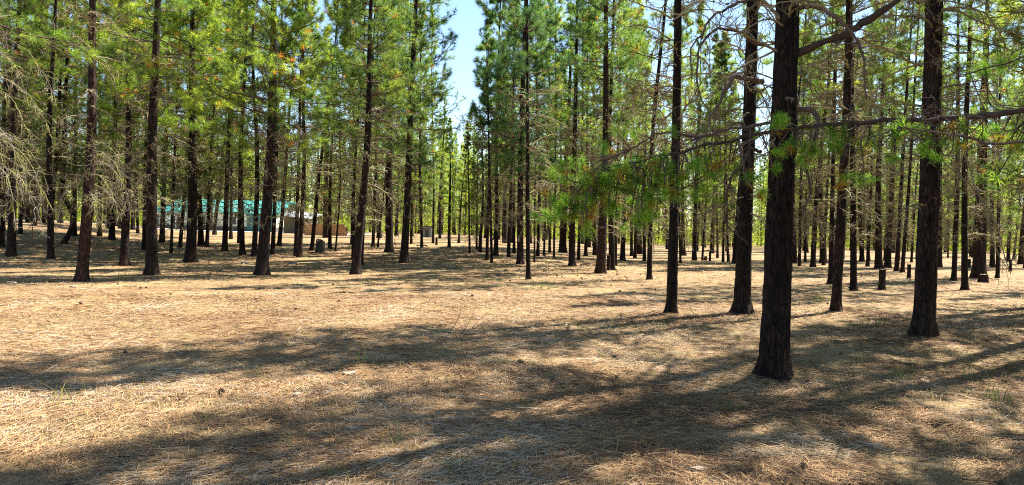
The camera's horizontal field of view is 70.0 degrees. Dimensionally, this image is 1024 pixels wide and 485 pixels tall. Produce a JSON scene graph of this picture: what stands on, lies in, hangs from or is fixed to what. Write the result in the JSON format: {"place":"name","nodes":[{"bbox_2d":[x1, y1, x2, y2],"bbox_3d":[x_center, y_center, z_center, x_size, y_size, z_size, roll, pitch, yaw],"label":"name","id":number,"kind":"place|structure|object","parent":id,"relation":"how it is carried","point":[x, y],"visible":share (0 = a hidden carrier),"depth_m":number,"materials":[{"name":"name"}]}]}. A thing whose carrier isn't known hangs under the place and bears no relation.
{"place":"outdoors","nodes":[
{"label":"outdoors","id":0,"kind":"place"},
{"bbox_2d":[0,219,1023,484],"bbox_3d":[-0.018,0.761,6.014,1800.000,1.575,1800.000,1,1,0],"label":"ground","id":1,"kind":"structure","parent":0,"point":[330,259],"depth_m":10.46,"materials":[{"name":"brown plant"}]},
{"bbox_2d":[0,0,72,246],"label":"pine tree","id":2,"kind":"object","parent":1,"relation":"on","point":[5,121],"visible":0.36,"depth_m":26.99,"materials":[{"name":"green plant"}]},
{"bbox_2d":[0,0,73,233],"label":"pine tree","id":3,"kind":"object","parent":1,"relation":"on","point":[20,223],"visible":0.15,"depth_m":30.62,"materials":[{"name":"green plant"}]},
{"bbox_2d":[0,0,82,256],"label":"pine tree","id":4,"kind":"object","parent":1,"relation":"on","point":[11,247],"visible":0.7,"depth_m":25.00,"materials":[{"name":"green plant"}]},
{"bbox_2d":[0,0,104,258],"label":"pine tree","id":5,"kind":"object","parent":1,"relation":"on","point":[48,157],"visible":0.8,"depth_m":25.29,"materials":[{"name":"green plant"}]},
{"bbox_2d":[0,0,111,235],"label":"pine tree","id":6,"kind":"object","parent":1,"relation":"on","point":[59,35],"visible":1,"depth_m":12.89,"materials":[{"name":"green plant"}]},
{"bbox_2d":[0,0,116,243],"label":"pine tree","id":7,"kind":"object","parent":1,"relation":"on","point":[66,238],"visible":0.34,"depth_m":29.32,"materials":[{"name":"green plant"}]},
{"bbox_2d":[0,0,120,243],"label":"pine tree","id":8,"kind":"object","parent":1,"relation":"on","point":[59,162],"visible":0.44,"depth_m":28.61,"materials":[{"name":"green plant"}]},
{"bbox_2d":[27,0,121,235],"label":"pine tree","id":9,"kind":"object","parent":1,"relation":"on","point":[74,198],"visible":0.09,"depth_m":32.02,"materials":[{"name":"green plant"}]},
{"bbox_2d":[14,0,148,281],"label":"pine tree","id":10,"kind":"object","parent":1,"relation":"on","point":[84,241],"visible":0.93,"depth_m":19.02,"materials":[{"name":"green plant"}]},
{"bbox_2d":[62,1,139,236],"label":"pine tree","id":11,"kind":"object","parent":1,"relation":"on","point":[99,232],"visible":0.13,"depth_m":33.21,"materials":[{"name":"green plant"}]},
{"bbox_2d":[67,0,157,239],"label":"pine tree","id":12,"kind":"object","parent":1,"relation":"on","point":[111,234],"visible":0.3,"depth_m":32.50,"materials":[{"name":"green plant"}]},
{"bbox_2d":[67,0,190,265],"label":"pine tree","id":13,"kind":"object","parent":1,"relation":"on","point":[124,260],"visible":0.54,"depth_m":24.82,"materials":[{"name":"green plant"}]},
{"bbox_2d":[112,0,181,249],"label":"pine tree","id":14,"kind":"object","parent":1,"relation":"on","point":[143,223],"visible":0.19,"depth_m":30.36,"materials":[{"name":"green plant"}]},
{"bbox_2d":[67,0,235,274],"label":"pine tree","id":15,"kind":"object","parent":1,"relation":"on","point":[150,175],"visible":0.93,"depth_m":21.63,"materials":[{"name":"green plant"}]},
{"bbox_2d":[120,0,205,242],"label":"pine tree","id":16,"kind":"object","parent":1,"relation":"on","point":[161,239],"visible":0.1,"depth_m":33.94,"materials":[{"name":"green plant"}]},
{"bbox_2d":[132,0,229,252],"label":"pine tree","id":17,"kind":"object","parent":1,"relation":"on","point":[174,180],"visible":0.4,"depth_m":29.99,"materials":[{"name":"green plant"}]},
{"bbox_2d":[135,0,247,262],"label":"pine tree","id":18,"kind":"object","parent":1,"relation":"on","point":[206,7],"visible":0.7,"depth_m":27.13,"materials":[{"name":"green plant"}]},
{"bbox_2d":[157,0,226,247],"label":"pine tree","id":19,"kind":"object","parent":1,"relation":"on","point":[180,240],"visible":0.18,"depth_m":32.43,"materials":[{"name":"green plant"}]},
{"bbox_2d":[169,21,226,245],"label":"pine tree","id":20,"kind":"object","parent":1,"relation":"on","point":[200,239],"visible":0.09,"depth_m":34.31,"materials":[{"name":"green plant"}]},
{"bbox_2d":[178,6,250,246],"bbox_3d":[-13.884,-6.378,33.609,3.766,13.580,4.045,0,1,-42],"label":"pine tree","id":21,"kind":"object","parent":1,"relation":"on","point":[207,227],"visible":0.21,"depth_m":33.61,"materials":[{"name":"green plant"}]},
{"bbox_2d":[158,199,299,231],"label":"long building","id":22,"kind":"structure","parent":1,"relation":"on","point":[246,224],"depth_m":75.98,"materials":[{"name":"teal"}]},
{"bbox_2d":[195,0,265,250],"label":"pine tree","id":23,"kind":"object","parent":1,"relation":"on","point":[224,246],"visible":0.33,"depth_m":32.10,"materials":[{"name":"green plant"}]},
{"bbox_2d":[201,2,277,243],"bbox_3d":[-13.636,-6.677,36.412,4.581,13.836,4.519,2,1,36],"label":"pine tree","id":24,"kind":"object","parent":1,"relation":"on","point":[234,166],"visible":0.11,"depth_m":36.41,"materials":[{"name":"green plant"}]},
{"bbox_2d":[202,0,305,254],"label":"pine tree","id":25,"kind":"object","parent":1,"relation":"on","point":[242,251],"visible":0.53,"depth_m":30.85,"materials":[{"name":"green plant"}]},
{"bbox_2d":[212,0,301,255],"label":"pine tree","id":26,"kind":"object","parent":1,"relation":"on","point":[256,208],"visible":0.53,"depth_m":30.55,"materials":[{"name":"green plant"}]},
{"bbox_2d":[190,0,350,274],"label":"pine tree","id":27,"kind":"object","parent":1,"relation":"on","point":[265,215],"visible":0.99,"depth_m":22.83,"materials":[{"name":"green plant"}]},
{"bbox_2d":[238,0,322,254],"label":"pine tree","id":28,"kind":"object","parent":1,"relation":"on","point":[273,234],"visible":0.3,"depth_m":31.56,"materials":[{"name":"green plant"}]},
{"bbox_2d":[245,0,338,245],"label":"pine tree","id":29,"kind":"object","parent":1,"relation":"on","point":[279,238],"visible":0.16,"depth_m":36.05,"materials":[{"name":"green plant"}]},
{"bbox_2d":[258,0,335,255],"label":"pine tree","id":30,"kind":"object","parent":1,"relation":"on","point":[300,58],"visible":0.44,"depth_m":31.09,"materials":[{"name":"green plant"}]},
{"bbox_2d":[274,0,341,256],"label":"pine tree","id":31,"kind":"object","parent":1,"relation":"on","point":[302,199],"visible":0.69,"depth_m":30.57,"materials":[{"name":"green plant"}]},
{"bbox_2d":[300,31,349,237],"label":"pine tree","id":32,"kind":"object","parent":1,"relation":"on","point":[325,231],"visible":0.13,"depth_m":48.82,"materials":[{"name":"green plant"}]},
{"bbox_2d":[285,0,365,250],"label":"pine tree","id":33,"kind":"object","parent":1,"relation":"on","point":[313,232],"visible":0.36,"depth_m":34.02,"materials":[{"name":"green plant"}]},
{"bbox_2d":[298,5,372,248],"bbox_3d":[-8.678,-6.103,35.328,3.791,13.314,3.325,2,1,0],"label":"pine tree","id":34,"kind":"object","parent":1,"relation":"on","point":[329,207],"visible":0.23,"depth_m":35.49,"materials":[{"name":"green plant"}]},
{"bbox_2d":[308,34,365,251],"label":"pine tree","id":35,"kind":"object","parent":1,"relation":"on","point":[345,49],"visible":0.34,"depth_m":34.02,"materials":[{"name":"green plant"}]},
{"bbox_2d":[322,8,385,243],"bbox_3d":[-8.421,-7.492,39.052,3.943,15.558,3.486,1,1,0],"label":"pine tree","id":36,"kind":"object","parent":1,"relation":"on","point":[349,152],"visible":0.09,"depth_m":38.94,"materials":[{"name":"green plant"}]},
{"bbox_2d":[311,0,407,259],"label":"pine tree","id":37,"kind":"object","parent":1,"relation":"on","point":[354,169],"visible":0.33,"depth_m":30.48,"materials":[{"name":"green plant"}]},
{"bbox_2d":[310,0,434,274],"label":"pine tree","id":38,"kind":"object","parent":1,"relation":"on","point":[355,269],"visible":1,"depth_m":24.48,"materials":[{"name":"green plant"}]},
{"bbox_2d":[329,0,416,264],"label":"pine tree","id":39,"kind":"object","parent":1,"relation":"on","point":[359,79],"visible":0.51,"depth_m":28.15,"materials":[{"name":"green plant"}]},
{"bbox_2d":[352,1,407,246],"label":"pine tree","id":40,"kind":"object","parent":1,"relation":"on","point":[375,199],"visible":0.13,"depth_m":37.49,"materials":[{"name":"green plant"}]},
{"bbox_2d":[355,0,430,252],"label":"pine tree","id":41,"kind":"object","parent":1,"relation":"on","point":[389,246],"visible":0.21,"depth_m":34.62,"materials":[{"name":"green plant"}]},
{"bbox_2d":[362,0,467,262],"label":"pine tree","id":42,"kind":"object","parent":1,"relation":"on","point":[422,151],"visible":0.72,"depth_m":29.81,"materials":[{"name":"green plant"}]},
{"bbox_2d":[378,0,452,243],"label":"pine tree","id":43,"kind":"object","parent":1,"relation":"on","point":[411,205],"visible":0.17,"depth_m":40.92,"materials":[{"name":"green plant"}]},
{"bbox_2d":[394,1,442,246],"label":"pine tree","id":44,"kind":"object","parent":1,"relation":"on","point":[427,199],"visible":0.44,"depth_m":38.12,"materials":[{"name":"green plant"}]},
{"bbox_2d":[421,5,444,242],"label":"pine tree","id":45,"kind":"object","parent":1,"relation":"on","point":[432,53],"visible":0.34,"depth_m":41.94,"materials":[{"name":"green plant"}]},
{"bbox_2d":[438,117,461,246],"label":"pine tree","id":46,"kind":"object","parent":1,"relation":"on","point":[448,214],"visible":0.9,"depth_m":38.73,"materials":[{"name":"green plant"}]},
{"bbox_2d":[451,118,474,242],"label":"pine tree","id":47,"kind":"object","parent":1,"relation":"on","point":[459,227],"visible":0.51,"depth_m":44.11,"materials":[{"name":"green plant"}]},
{"bbox_2d":[454,131,484,253],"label":"pine tree","id":48,"kind":"object","parent":1,"relation":"on","point":[469,198],"visible":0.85,"depth_m":35.68,"materials":[{"name":"green plant"}]},
{"bbox_2d":[465,128,493,251],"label":"pine tree","id":49,"kind":"object","parent":1,"relation":"on","point":[481,228],"visible":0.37,"depth_m":36.88,"materials":[{"name":"green plant"}]},
{"bbox_2d":[452,0,517,262],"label":"pine tree","id":50,"kind":"object","parent":1,"relation":"on","point":[489,14],"visible":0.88,"depth_m":31.11,"materials":[{"name":"green plant"}]},
{"bbox_2d":[456,18,514,259],"bbox_3d":[-1.135,-4.738,33.004,2.826,11.533,3.072,0,1,0],"label":"pine tree","id":51,"kind":"object","parent":1,"relation":"on","point":[491,55],"visible":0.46,"depth_m":32.67,"materials":[{"name":"green plant"}]},
{"bbox_2d":[471,0,517,255],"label":"pine tree","id":52,"kind":"object","parent":1,"relation":"on","point":[496,237],"visible":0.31,"depth_m":35.09,"materials":[{"name":"green plant"}]},
{"bbox_2d":[478,0,538,256],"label":"pine tree","id":53,"kind":"object","parent":1,"relation":"on","point":[511,194],"visible":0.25,"depth_m":34.64,"materials":[{"name":"green plant"}]},
{"bbox_2d":[5,117,1021,253],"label":"woods","id":54,"kind":"object","parent":1,"relation":"on","point":[345,222],"visible":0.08,"depth_m":108.30,"materials":[{"name":"green plant"}]},
{"bbox_2d":[472,0,568,264],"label":"pine tree","id":55,"kind":"object","parent":1,"relation":"on","point":[519,157],"visible":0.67,"depth_m":31.05,"materials":[{"name":"green plant"}]},
{"bbox_2d":[486,0,582,279],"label":"pine tree","id":56,"kind":"object","parent":1,"relation":"on","point":[528,14],"visible":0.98,"depth_m":23.42,"materials":[{"name":"green plant"}]},
{"bbox_2d":[504,11,569,262],"bbox_3d":[1.314,-4.702,32.694,3.443,11.689,3.796,0,1,0],"label":"pine tree","id":57,"kind":"object","parent":1,"relation":"on","point":[555,126],"visible":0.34,"depth_m":32.59,"materials":[{"name":"green plant"}]},
{"bbox_2d":[517,1,560,255],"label":"pine tree","id":58,"kind":"object","parent":1,"relation":"on","point":[538,224],"visible":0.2,"depth_m":36.94,"materials":[{"name":"green plant"}]},
{"bbox_2d":[514,0,578,255],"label":"pine tree","id":59,"kind":"object","parent":1,"relation":"on","point":[562,27],"visible":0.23,"depth_m":37.67,"materials":[{"name":"green plant"}]},
{"bbox_2d":[524,11,585,252],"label":"pine tree","id":60,"kind":"object","parent":1,"relation":"on","point":[549,235],"visible":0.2,"depth_m":41.19,"materials":[{"name":"green plant"}]},
{"bbox_2d":[551,0,588,252],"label":"pine tree","id":61,"kind":"object","parent":1,"relation":"on","point":[562,240],"visible":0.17,"depth_m":43.71,"materials":[{"name":"green plant"}]},
{"bbox_2d":[544,0,610,266],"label":"pine tree","id":62,"kind":"object","parent":1,"relation":"on","point":[573,139],"visible":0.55,"depth_m":31.60,"materials":[{"name":"green plant"}]},
{"bbox_2d":[561,4,602,255],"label":"pine tree","id":63,"kind":"object","parent":1,"relation":"on","point":[585,240],"visible":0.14,"depth_m":41.63,"materials":[{"name":"green plant"}]},
{"bbox_2d":[548,0,621,259],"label":"pine tree","id":64,"kind":"object","parent":1,"relation":"on","point":[581,153],"visible":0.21,"depth_m":36.66,"materials":[{"name":"green plant"}]},
{"bbox_2d":[558,0,648,273],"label":"pine tree","id":65,"kind":"object","parent":1,"relation":"on","point":[619,63],"visible":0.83,"depth_m":27.82,"materials":[{"name":"green plant"}]},
{"bbox_2d":[567,0,650,269],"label":"pine tree","id":66,"kind":"object","parent":1,"relation":"on","point":[611,241],"visible":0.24,"depth_m":30.42,"materials":[{"name":"green plant"}]},
{"bbox_2d":[584,1,659,265],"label":"pine tree","id":67,"kind":"object","parent":1,"relation":"on","point":[626,141],"visible":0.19,"depth_m":33.87,"materials":[{"name":"green plant"}]},
{"bbox_2d":[597,0,650,260],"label":"pine tree","id":68,"kind":"object","parent":1,"relation":"on","point":[622,252],"visible":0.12,"depth_m":40.12,"materials":[{"name":"green plant"}]},
{"bbox_2d":[619,18,668,260],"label":"pine tree","id":69,"kind":"object","parent":1,"relation":"on","point":[643,238],"visible":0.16,"depth_m":40.47,"materials":[{"name":"green plant"}]},
{"bbox_2d":[607,0,713,279],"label":"pine tree","id":70,"kind":"object","parent":1,"relation":"on","point":[650,226],"visible":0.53,"depth_m":24.57,"materials":[{"name":"green plant"}]},
{"bbox_2d":[599,0,741,313],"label":"pine tree","id":71,"kind":"object","parent":1,"relation":"on","point":[671,305],"visible":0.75,"depth_m":14.11,"materials":[{"name":"green plant"}]},
{"bbox_2d":[650,1,710,262],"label":"pine tree","id":72,"kind":"object","parent":1,"relation":"on","point":[684,36],"visible":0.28,"depth_m":39.18,"materials":[{"name":"green plant"}]},
{"bbox_2d":[664,43,711,255],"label":"pine tree","id":73,"kind":"object","parent":1,"relation":"on","point":[683,252],"visible":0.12,"depth_m":53.14,"materials":[{"name":"green plant"}]},
{"bbox_2d":[680,2,717,260],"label":"pine tree","id":74,"kind":"object","parent":1,"relation":"on","point":[699,21],"visible":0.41,"depth_m":43.78,"materials":[{"name":"green plant"}]},
{"bbox_2d":[692,32,730,260],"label":"pine tree","id":75,"kind":"object","parent":1,"relation":"on","point":[711,97],"visible":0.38,"depth_m":43.92,"materials":[{"name":"green plant"}]},
{"bbox_2d":[692,33,742,261],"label":"pine tree","id":76,"kind":"object","parent":1,"relation":"on","point":[727,70],"visible":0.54,"depth_m":42.51,"materials":[{"name":"green plant"}]},
{"bbox_2d":[696,31,757,261],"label":"pine tree","id":77,"kind":"object","parent":1,"relation":"on","point":[724,61],"visible":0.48,"depth_m":42.43,"materials":[{"name":"green plant"}]},
{"bbox_2d":[708,3,773,263],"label":"pine tree","id":78,"kind":"object","parent":1,"relation":"on","point":[740,55],"visible":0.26,"depth_m":40.65,"materials":[{"name":"green plant"}]},
{"bbox_2d":[682,0,832,314],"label":"pine tree","id":79,"kind":"object","parent":1,"relation":"on","point":[742,302],"visible":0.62,"depth_m":14.56,"materials":[{"name":"green plant"}]},
{"bbox_2d":[648,0,900,383],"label":"pine tree","id":80,"kind":"object","parent":1,"relation":"on","point":[774,359],"visible":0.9,"depth_m":7.89,"materials":[{"name":"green plant"}]},
{"bbox_2d":[759,4,840,245],"bbox_3d":[14.642,-6.584,37.522,4.261,16.232,3.620,4,2,0],"label":"pine tree","id":81,"kind":"object","parent":1,"relation":"on","point":[798,91],"visible":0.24,"depth_m":37.51,"materials":[{"name":"green plant"}]},
{"bbox_2d":[793,3,832,265],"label":"pine tree","id":82,"kind":"object","parent":1,"relation":"on","point":[800,190],"visible":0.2,"depth_m":39.38,"materials":[{"name":"green plant"}]},
{"bbox_2d":[795,0,869,266],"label":"pine tree","id":83,"kind":"object","parent":1,"relation":"on","point":[813,253],"visible":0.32,"depth_m":38.34,"materials":[{"name":"green plant"}]},
{"bbox_2d":[764,0,905,283],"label":"pine tree","id":84,"kind":"object","parent":1,"relation":"on","point":[833,213],"visible":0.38,"depth_m":24.75,"materials":[{"name":"green plant"}]},
{"bbox_2d":[806,7,866,264],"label":"pine tree","id":85,"kind":"object","parent":1,"relation":"on","point":[824,239],"visible":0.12,"depth_m":41.08,"materials":[{"name":"green plant"}]},
{"bbox_2d":[764,0,923,311],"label":"pine tree","id":86,"kind":"object","parent":1,"relation":"on","point":[838,262],"visible":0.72,"depth_m":15.47,"materials":[{"name":"green plant"}]},
{"bbox_2d":[799,0,916,290],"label":"pine tree","id":87,"kind":"object","parent":1,"relation":"on","point":[854,243],"visible":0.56,"depth_m":21.81,"materials":[{"name":"green plant"}]},
{"bbox_2d":[834,74,888,260],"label":"pine tree","id":88,"kind":"object","parent":1,"relation":"on","point":[861,251],"visible":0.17,"depth_m":49.44,"materials":[{"name":"green plant"}]},
{"bbox_2d":[849,0,896,266],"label":"pine tree","id":89,"kind":"object","parent":1,"relation":"on","point":[867,264],"visible":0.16,"depth_m":40.92,"materials":[{"name":"green plant"}]},
{"bbox_2d":[853,1,916,268],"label":"pine tree","id":90,"kind":"object","parent":1,"relation":"on","point":[878,262],"visible":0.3,"depth_m":38.32,"materials":[{"name":"green plant"}]},
{"bbox_2d":[861,0,916,267],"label":"pine tree","id":91,"kind":"object","parent":1,"relation":"on","point":[887,259],"visible":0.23,"depth_m":40.09,"materials":[{"name":"green plant"}]},
{"bbox_2d":[863,0,948,271],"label":"pine tree","id":92,"kind":"object","parent":1,"relation":"on","point":[898,242],"visible":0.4,"depth_m":35.43,"materials":[{"name":"green plant"}]},
{"bbox_2d":[881,4,953,272],"bbox_3d":[19.223,-6.423,34.685,3.764,16.229,3.666,3,1,0],"label":"pine tree","id":93,"kind":"object","parent":1,"relation":"on","point":[905,232],"visible":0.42,"depth_m":34.62,"materials":[{"name":"green plant"}]},
{"bbox_2d":[884,49,951,261],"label":"pine tree","id":94,"kind":"object","parent":1,"relation":"on","point":[914,225],"visible":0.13,"depth_m":50.06,"materials":[{"name":"green plant"}]},
{"bbox_2d":[824,0,1023,337],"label":"pine tree","id":95,"kind":"object","parent":1,"relation":"on","point":[923,323],"visible":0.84,"depth_m":11.60,"materials":[{"name":"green plant"}]},
{"bbox_2d":[907,23,973,267],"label":"pine tree","id":96,"kind":"object","parent":1,"relation":"on","point":[940,263],"visible":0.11,"depth_m":41.93,"materials":[{"name":"green plant"}]},
{"bbox_2d":[905,0,1007,280],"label":"pine tree","id":97,"kind":"object","parent":1,"relation":"on","point":[953,277],"visible":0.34,"depth_m":28.26,"materials":[{"name":"green plant"}]},
{"bbox_2d":[914,0,1023,289],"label":"pine tree","id":98,"kind":"object","parent":1,"relation":"on","point":[965,206],"visible":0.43,"depth_m":23.58,"materials":[{"name":"green plant"}]},
{"bbox_2d":[941,0,1023,277],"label":"pine tree","id":99,"kind":"object","parent":1,"relation":"on","point":[979,265],"visible":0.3,"depth_m":31.36,"materials":[{"name":"green plant"}]},
{"bbox_2d":[946,0,1023,266],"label":"pine tree","id":100,"kind":"object","parent":1,"relation":"on","point":[1016,167],"visible":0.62,"depth_m":18.77,"materials":[{"name":"green plant"}]},
{"bbox_2d":[960,0,1023,277],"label":"pine tree","id":101,"kind":"object","parent":1,"relation":"on","point":[997,267],"visible":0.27,"depth_m":31.59,"materials":[{"name":"green plant"}]},
{"bbox_2d":[968,31,1016,267],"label":"pine tree","id":102,"kind":"object","parent":1,"relation":"on","point":[992,252],"visible":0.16,"depth_m":43.90,"materials":[{"name":"green plant"}]},
{"bbox_2d":[970,0,1023,250],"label":"pine tree","id":103,"kind":"object","parent":1,"relation":"on","point":[1009,4],"visible":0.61,"depth_m":16.20,"materials":[{"name":"green plant"}]},
{"bbox_2d":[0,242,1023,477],"bbox_3d":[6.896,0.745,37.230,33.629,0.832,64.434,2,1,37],"label":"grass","id":104,"kind":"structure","parent":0,"point":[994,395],"depth_m":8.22,"materials":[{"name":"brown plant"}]},
{"bbox_2d":[0,0,1023,236],"label":"sky","id":105,"kind":"structure","parent":0,"point":[466,22],"materials":[{"name":"blue"}]},
{"bbox_2d":[526,42,1023,246],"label":"pine branch","id":106,"kind":"object","parent":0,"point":[603,178],"visible":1,"depth_m":6.77,"materials":[{"name":"green plant"}]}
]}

